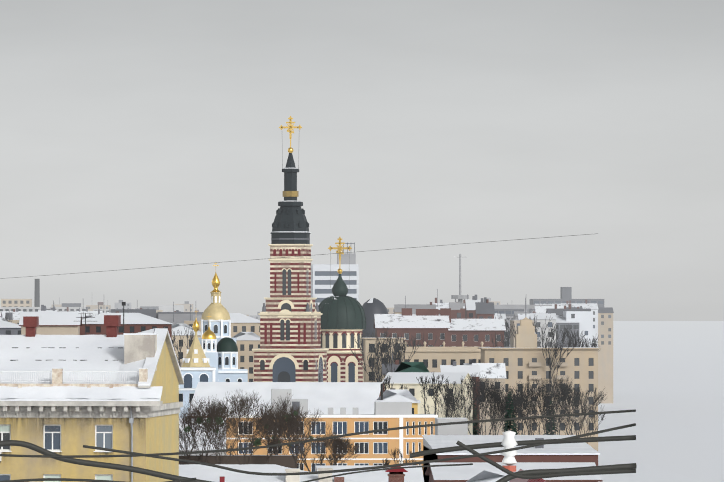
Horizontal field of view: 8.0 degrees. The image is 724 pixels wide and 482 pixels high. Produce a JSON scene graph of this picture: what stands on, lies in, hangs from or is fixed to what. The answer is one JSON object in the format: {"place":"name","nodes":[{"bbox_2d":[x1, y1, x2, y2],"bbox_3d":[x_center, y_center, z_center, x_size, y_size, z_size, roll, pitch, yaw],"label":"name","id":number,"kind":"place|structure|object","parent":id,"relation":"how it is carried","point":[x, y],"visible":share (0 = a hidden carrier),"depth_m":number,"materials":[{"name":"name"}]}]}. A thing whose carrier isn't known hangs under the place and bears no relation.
{"place":"outdoors","nodes":[
{"label":"outdoors","id":0,"kind":"place"},
{"bbox_2d":[0,320,20,334],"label":"building","id":1,"kind":"structure","parent":0,"point":[8,328],"depth_m":998.39,"materials":[{"name":"white"}]},
{"bbox_2d":[0,302,183,481],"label":"yellow building","id":2,"kind":"structure","parent":0,"point":[74,394],"depth_m":340.41,"materials":[{"name":"paint"}]},
{"bbox_2d":[80,313,171,340],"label":"roof","id":3,"kind":"structure","parent":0,"point":[136,322],"depth_m":1099.08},
{"bbox_2d":[179,263,247,387],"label":"church","id":4,"kind":"structure","parent":0,"point":[212,354],"depth_m":1248.34,"materials":[{"name":"white paint"}]},
{"bbox_2d":[179,464,357,481],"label":"snowy roof","id":5,"kind":"structure","parent":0,"point":[205,472],"depth_m":403.86,"materials":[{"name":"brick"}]},
{"bbox_2d":[0,234,588,278],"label":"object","id":6,"kind":"structure","parent":0,"point":[297,256],"depth_m":253.76,"materials":[{"name":"grey metal"}]},
{"bbox_2d":[0,409,636,481],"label":"overhead cables","id":7,"kind":"object","parent":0,"point":[508,443],"visible":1,"depth_m":21.01,"materials":[{"name":"grey metal"}]},
{"bbox_2d":[226,389,437,471],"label":"orange building","id":8,"kind":"structure","parent":0,"point":[375,446],"depth_m":810.13,"materials":[{"name":"paint"}]},
{"bbox_2d":[311,242,358,305],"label":"white tower","id":9,"kind":"structure","parent":0,"point":[324,277],"depth_m":2100.77,"materials":[{"name":"grey"}]},
{"bbox_2d":[362,297,388,348],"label":"dome","id":10,"kind":"structure","parent":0,"point":[372,306],"depth_m":1746.46,"materials":[{"name":"grey metal"}]},
{"bbox_2d":[220,469,545,481],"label":"chimneys","id":11,"kind":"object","parent":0,"point":[222,478],"depth_m":305.16,"materials":[{"name":"clear"}]},
{"bbox_2d":[448,319,505,346],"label":"brick house","id":12,"kind":"structure","parent":0,"point":[472,332],"depth_m":1601.70,"materials":[{"name":"red brick"}]},
{"bbox_2d":[530,287,603,310],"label":"grey slab","id":13,"kind":"structure","parent":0,"point":[565,294],"depth_m":2804.87,"materials":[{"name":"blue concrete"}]},
{"bbox_2d":[598,321,723,481],"bbox_3d":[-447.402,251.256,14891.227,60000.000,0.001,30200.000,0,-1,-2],"label":"ground","id":14,"kind":"structure","parent":0,"point":[668,381],"depth_m":2768.00,"materials":[{"name":"white snow"}]},
{"bbox_2d":[1,299,31,306],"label":"beige block","id":15,"kind":"structure","parent":14,"relation":"on","point":[16,302],"depth_m":2995.21,"materials":[{"name":"clear concrete"}]},
{"bbox_2d":[34,279,39,306],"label":"chimney","id":16,"kind":"object","parent":14,"relation":"on","point":[37,294],"visible":0.35,"depth_m":2994.35,"materials":[{"name":"grey concrete"}]},
{"bbox_2d":[0,307,85,311],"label":"long block","id":17,"kind":"structure","parent":14,"relation":"on","point":[29,309],"depth_m":2695.96,"materials":[{"name":"grey concrete"}]},
{"bbox_2d":[19,312,81,334],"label":"building","id":18,"kind":"structure","parent":14,"relation":"on","point":[60,323],"depth_m":899.52,"materials":[{"name":"brick"}]},
{"bbox_2d":[62,303,80,306],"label":"dark block","id":19,"kind":"structure","parent":14,"relation":"on","point":[71,304],"depth_m":2896.21,"materials":[{"name":"grey concrete"}]},
{"bbox_2d":[93,309,108,312],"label":"block","id":20,"kind":"structure","parent":14,"relation":"on","point":[105,310],"depth_m":2597.05,"materials":[{"name":"grey concrete"}]},
{"bbox_2d":[159,305,183,311],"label":"block","id":21,"kind":"structure","parent":14,"relation":"on","point":[166,308],"depth_m":3097.71,"materials":[{"name":"white concrete"}]},
{"bbox_2d":[172,324,200,366],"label":"building","id":22,"kind":"structure","parent":14,"relation":"on","point":[180,328],"depth_m":1419.06,"materials":[{"name":"beige paint"}]},
{"bbox_2d":[179,388,195,417],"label":"blue wing","id":23,"kind":"structure","parent":14,"relation":"on","point":[186,395],"depth_m":1148.98,"materials":[{"name":"blue paint"}]},
{"bbox_2d":[179,418,225,454],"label":"building","id":24,"kind":"structure","parent":14,"relation":"on","point":[191,438],"depth_m":848.51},
{"bbox_2d":[179,455,296,467],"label":"dark band wall","id":25,"kind":"structure","parent":14,"relation":"on","point":[288,461],"depth_m":774.47,"materials":[{"name":"brown concrete"}]},
{"bbox_2d":[229,313,259,337],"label":"beige building","id":26,"kind":"structure","parent":14,"relation":"on","point":[240,322],"depth_m":1579.55,"materials":[{"name":"clear concrete"}]},
{"bbox_2d":[232,332,259,381],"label":"beige tower","id":27,"kind":"structure","parent":14,"relation":"on","point":[247,342],"depth_m":1539.44,"materials":[{"name":"beige paint"}]},
{"bbox_2d":[187,382,384,417],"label":"snowy roof","id":28,"kind":"structure","parent":14,"relation":"on","point":[323,397],"depth_m":903.78,"materials":[{"name":"white snow"}]},
{"bbox_2d":[0,310,598,397],"bbox_3d":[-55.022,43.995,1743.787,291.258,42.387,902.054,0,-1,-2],"label":"tree crowns","id":29,"kind":"object","parent":14,"relation":"on","point":[382,350],"visible":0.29,"depth_m":1388.76,"materials":[{"name":"brown plant"}]},
{"bbox_2d":[179,390,422,471],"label":"bare trees","id":30,"kind":"object","parent":14,"relation":"on","point":[290,421],"visible":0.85,"depth_m":758.15,"materials":[{"name":"brown plant"}]},
{"bbox_2d":[0,289,613,434],"bbox_3d":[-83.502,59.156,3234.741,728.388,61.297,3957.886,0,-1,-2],"label":"buildings","id":31,"kind":"structure","parent":14,"relation":"on","point":[593,319],"depth_m":1908.98,"materials":[{"name":"grey concrete"}]},
{"bbox_2d":[252,116,365,381],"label":"cathedral","id":32,"kind":"structure","parent":14,"relation":"on","point":[303,338],"depth_m":1455.87,"materials":[{"name":"red"}]},
{"bbox_2d":[316,465,423,481],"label":"snowy roof","id":33,"kind":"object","parent":14,"relation":"on","point":[413,474],"visible":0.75,"depth_m":452.08,"materials":[{"name":"white snow"}]},
{"bbox_2d":[385,466,407,481],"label":"chimney","id":34,"kind":"object","parent":33,"relation":"on","point":[396,475],"visible":0.94,"depth_m":317.56,"materials":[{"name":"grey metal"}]},
{"bbox_2d":[362,338,405,381],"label":"building","id":35,"kind":"structure","parent":14,"relation":"on","point":[366,349],"depth_m":1400.52,"materials":[{"name":"beige paint"}]},
{"bbox_2d":[375,384,420,413],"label":"building","id":36,"kind":"structure","parent":14,"relation":"on","point":[398,395],"depth_m":862.06,"materials":[{"name":"brown"}]},
{"bbox_2d":[373,308,450,346],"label":"brick house","id":37,"kind":"structure","parent":14,"relation":"on","point":[407,323],"depth_m":1562.03,"materials":[{"name":"red brick"}]},
{"bbox_2d":[395,362,428,371],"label":"green roof house","id":38,"kind":"structure","parent":14,"relation":"on","point":[411,366],"depth_m":1184.73,"materials":[{"name":"teal metal"}]},
{"bbox_2d":[382,372,474,434],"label":"cream house","id":39,"kind":"structure","parent":14,"relation":"on","point":[411,381],"depth_m":1099.49,"materials":[{"name":"beige concrete"}]},
{"bbox_2d":[399,341,483,371],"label":"building","id":40,"kind":"structure","parent":14,"relation":"on","point":[432,359],"depth_m":1380.98,"materials":[{"name":"beige paint"}]},
{"bbox_2d":[435,418,467,434],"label":"grey hut","id":41,"kind":"object","parent":14,"relation":"on","point":[458,429],"visible":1,"depth_m":650.39,"materials":[{"name":"white paint"}]},
{"bbox_2d":[451,254,468,302],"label":"antenna mast","id":42,"kind":"object","parent":14,"relation":"on","point":[460,297],"visible":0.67,"depth_m":2502.02,"materials":[{"name":"grey metal"}]},
{"bbox_2d":[466,470,518,481],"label":"snowy roof","id":43,"kind":"structure","parent":14,"relation":"on","point":[489,476],"depth_m":476.62,"materials":[{"name":"white snow"}]},
{"bbox_2d":[422,435,599,481],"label":"long shed","id":44,"kind":"structure","parent":14,"relation":"on","point":[576,452],"depth_m":608.54,"materials":[{"name":"brick"}]},
{"bbox_2d":[425,462,602,481],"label":"snowy roof","id":45,"kind":"structure","parent":14,"relation":"on","point":[464,473],"depth_m":526.58,"materials":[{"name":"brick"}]},
{"bbox_2d":[494,305,551,315],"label":"building","id":46,"kind":"structure","parent":14,"relation":"on","point":[507,310],"depth_m":2407.82,"materials":[{"name":"grey concrete"}]},
{"bbox_2d":[478,317,600,450],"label":"building","id":47,"kind":"structure","parent":14,"relation":"on","point":[523,359],"depth_m":1321.77,"materials":[{"name":"beige paint"}]},
{"bbox_2d":[556,315,579,346],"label":"building","id":48,"kind":"structure","parent":14,"relation":"on","point":[561,322],"depth_m":2003.06,"materials":[{"name":"clear concrete"}]},
{"bbox_2d":[598,458,699,481],"bbox_3d":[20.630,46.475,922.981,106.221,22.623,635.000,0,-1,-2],"label":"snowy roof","id":49,"kind":"structure","parent":14,"relation":"on","point":[645,472],"depth_m":1107.64,"materials":[{"name":"white snow"}]},
{"bbox_2d":[380,372,605,442],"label":"park trees","id":50,"kind":"object","parent":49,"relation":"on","point":[495,394],"visible":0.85,"depth_m":1092.91,"materials":[{"name":"brown plant"}]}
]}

